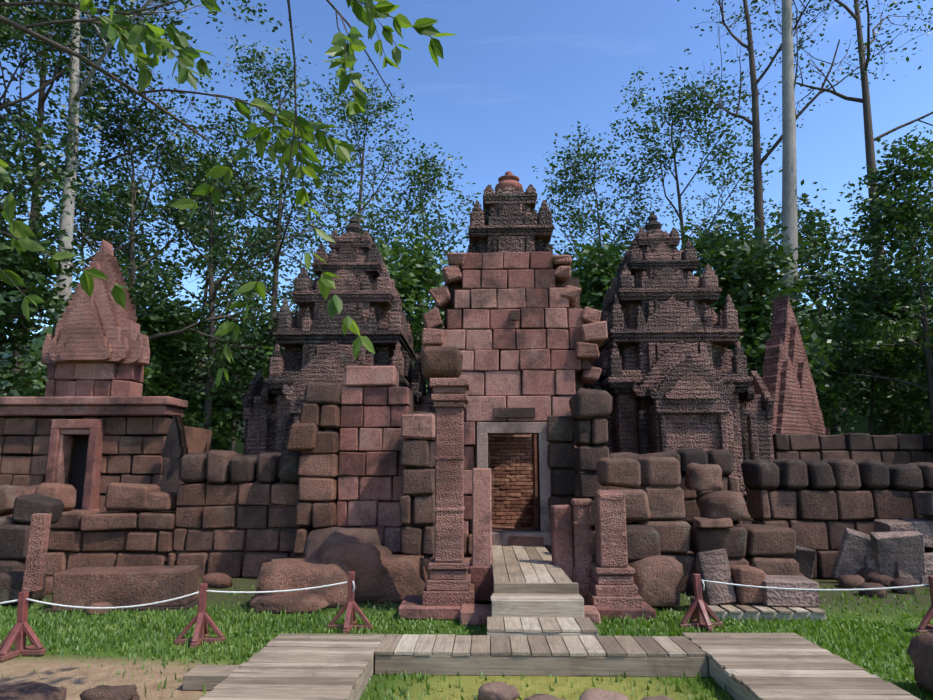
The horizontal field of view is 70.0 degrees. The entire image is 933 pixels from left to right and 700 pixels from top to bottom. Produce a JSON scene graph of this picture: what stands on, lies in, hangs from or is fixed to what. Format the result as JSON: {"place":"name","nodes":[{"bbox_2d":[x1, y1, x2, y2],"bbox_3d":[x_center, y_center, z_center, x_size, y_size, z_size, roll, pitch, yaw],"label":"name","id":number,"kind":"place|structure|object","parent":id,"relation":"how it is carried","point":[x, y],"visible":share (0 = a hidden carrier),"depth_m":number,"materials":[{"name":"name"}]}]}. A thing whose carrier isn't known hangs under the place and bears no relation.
{"place":"outdoors","nodes":[
{"label":"outdoors","id":0,"kind":"place"},
{"bbox_2d":[0,416,211,511],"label":"hall wall","id":1,"kind":"structure","parent":0,"point":[132,447],"depth_m":15.92,"materials":[{"name":"brown stone"}]},
{"bbox_2d":[70,435,104,508],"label":"dark openings","id":2,"kind":"object","parent":1,"relation":"attached to","point":[79,462],"visible":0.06,"depth_m":16.24,"materials":[{"name":"black"}]},
{"bbox_2d":[0,362,187,509],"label":"trim","id":3,"kind":"structure","parent":1,"relation":"on","point":[101,389],"depth_m":15.86,"materials":[{"name":"brown stone"}]},
{"bbox_2d":[41,239,149,365],"bbox_3d":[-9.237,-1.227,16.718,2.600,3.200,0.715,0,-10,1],"label":"roof","id":4,"kind":"structure","parent":3,"relation":"on","point":[100,325],"depth_m":16.39,"materials":[{"name":"stone"}]},
{"bbox_2d":[0,0,456,387],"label":"branch","id":5,"kind":"object","parent":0,"point":[137,35],"depth_m":4.77,"materials":[{"name":"green plant"}]},
{"bbox_2d":[0,577,932,699],"bbox_3d":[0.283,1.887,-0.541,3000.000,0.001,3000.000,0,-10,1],"label":"ground","id":6,"kind":"structure","parent":0,"point":[73,674],"depth_m":6.80,"materials":[{"name":"green plant"}]},
{"bbox_2d":[22,253,642,607],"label":"carved stone pillars","id":7,"kind":"structure","parent":6,"relation":"on","point":[605,580],"depth_m":9.51,"materials":[{"name":"brown stone"}]},
{"bbox_2d":[21,0,797,334],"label":"tree trunks","id":8,"kind":"object","parent":6,"relation":"on","point":[789,174],"visible":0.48,"depth_m":32.56,"materials":[{"name":"grey plant"}]},
{"bbox_2d":[0,278,932,699],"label":"laterite blocks","id":9,"kind":"structure","parent":6,"relation":"on","point":[99,571],"depth_m":12.23,"materials":[{"name":"brown stone"}]},
{"bbox_2d":[461,184,553,277],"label":"gopura tiers","id":10,"kind":"object","parent":9,"relation":"on","point":[508,218],"visible":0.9,"depth_m":14.16,"materials":[{"name":"stone"}]},
{"bbox_2d":[494,171,522,191],"bbox_3d":[0.964,-3.747,15.156,0.660,0.680,0.660,0,-10,1],"label":"finial","id":11,"kind":"object","parent":10,"relation":"on","point":[507,179],"visible":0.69,"depth_m":14.95,"materials":[{"name":"stone"}]},
{"bbox_2d":[0,0,932,450],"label":"trees","id":12,"kind":"object","parent":6,"relation":"on","point":[756,174],"visible":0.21,"depth_m":38.82,"materials":[{"name":"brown plant"}]},
{"bbox_2d":[0,0,932,442],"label":"tree leaves","id":13,"kind":"object","parent":12,"relation":"attached to","point":[730,262],"visible":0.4,"depth_m":34.97,"materials":[{"name":"green plant"}]},
{"bbox_2d":[0,0,932,449],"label":"tree leaves","id":14,"kind":"object","parent":12,"relation":"attached to","point":[182,316],"visible":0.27,"depth_m":44.49,"materials":[{"name":"green plant"}]},
{"bbox_2d":[136,120,932,449],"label":"tree leaves","id":15,"kind":"object","parent":12,"relation":"attached to","point":[866,328],"visible":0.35,"depth_m":31.86,"materials":[{"name":"green plant"}]},
{"bbox_2d":[0,571,932,661],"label":"rope barrier posts","id":16,"kind":"object","parent":6,"relation":"on","point":[699,609],"visible":1,"depth_m":7.74,"materials":[{"name":"red paint"}]},
{"bbox_2d":[0,579,928,608],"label":"barrier rope","id":17,"kind":"object","parent":16,"relation":"attached to","point":[81,607],"visible":1,"depth_m":8.15,"materials":[{"name":"white fabric"}]},
{"bbox_2d":[336,252,655,625],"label":"pink sandstone blocks","id":18,"kind":"structure","parent":6,"relation":"on","point":[539,339],"depth_m":12.87,"materials":[{"name":"pink stone"}]},
{"bbox_2d":[477,422,550,545],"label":"door frame","id":19,"kind":"structure","parent":18,"relation":"attached to","point":[484,431],"depth_m":12.71,"materials":[{"name":"stone"}]},
{"bbox_2d":[490,435,576,526],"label":"brick wall","id":20,"kind":"structure","parent":18,"relation":"on","point":[518,517],"depth_m":15.50,"materials":[{"name":"brown brick"}]},
{"bbox_2d":[242,213,774,526],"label":"temple towers","id":21,"kind":"structure","parent":6,"relation":"on","point":[673,376],"depth_m":17.61,"materials":[{"name":"stone"}]},
{"bbox_2d":[159,414,932,511],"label":"stone blocks","id":22,"kind":"structure","parent":6,"relation":"on","point":[894,449],"depth_m":17.93,"materials":[{"name":"brown stone"}]},
{"bbox_2d":[762,295,829,451],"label":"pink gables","id":23,"kind":"object","parent":22,"relation":"on","point":[787,378],"visible":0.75,"depth_m":19.43,"materials":[{"name":"stone"}]},
{"bbox_2d":[182,556,919,699],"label":"boardwalk planks","id":24,"kind":"object","parent":6,"relation":"on","point":[776,666],"visible":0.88,"depth_m":6.42,"materials":[{"name":"grey wood"}]},
{"bbox_2d":[349,545,756,699],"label":"boardwalk planks","id":25,"kind":"object","parent":6,"relation":"on","point":[532,564],"visible":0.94,"depth_m":6.90,"materials":[{"name":"grey wood"}]},
{"bbox_2d":[478,682,673,699],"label":"foreground stones","id":26,"kind":"object","parent":6,"relation":"on","point":[495,691],"visible":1,"depth_m":5.49,"materials":[{"name":"brown stone"}]},
{"bbox_2d":[574,457,932,692],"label":"laterite blocks","id":27,"kind":"structure","parent":6,"relation":"on","point":[666,541],"depth_m":11.02,"materials":[{"name":"brown stone"}]},
{"bbox_2d":[690,597,825,619],"bbox_3d":[4.028,3.610,9.315,1.500,0.125,1.000,0,-10,1],"label":"wood pallet","id":28,"kind":"object","parent":6,"relation":"on","point":[737,610],"visible":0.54,"depth_m":8.86,"materials":[{"name":"grey wood"}]},
{"bbox_2d":[696,491,932,606],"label":"stone blocks","id":29,"kind":"structure","parent":6,"relation":"on","point":[893,548],"depth_m":11.52,"materials":[{"name":"grey stone"}]},
{"bbox_2d":[0,585,932,699],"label":"grass","id":30,"kind":"structure","parent":0,"point":[151,632],"depth_m":8.18,"materials":[{"name":"green plant"}]},
{"bbox_2d":[0,299,932,453],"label":"forest","id":31,"kind":"object","parent":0,"point":[858,427],"depth_m":68.34,"materials":[{"name":"green plant"}]},
{"bbox_2d":[0,0,932,337],"label":"sky","id":32,"kind":"structure","parent":0,"point":[514,75],"materials":[{"name":"blue"}]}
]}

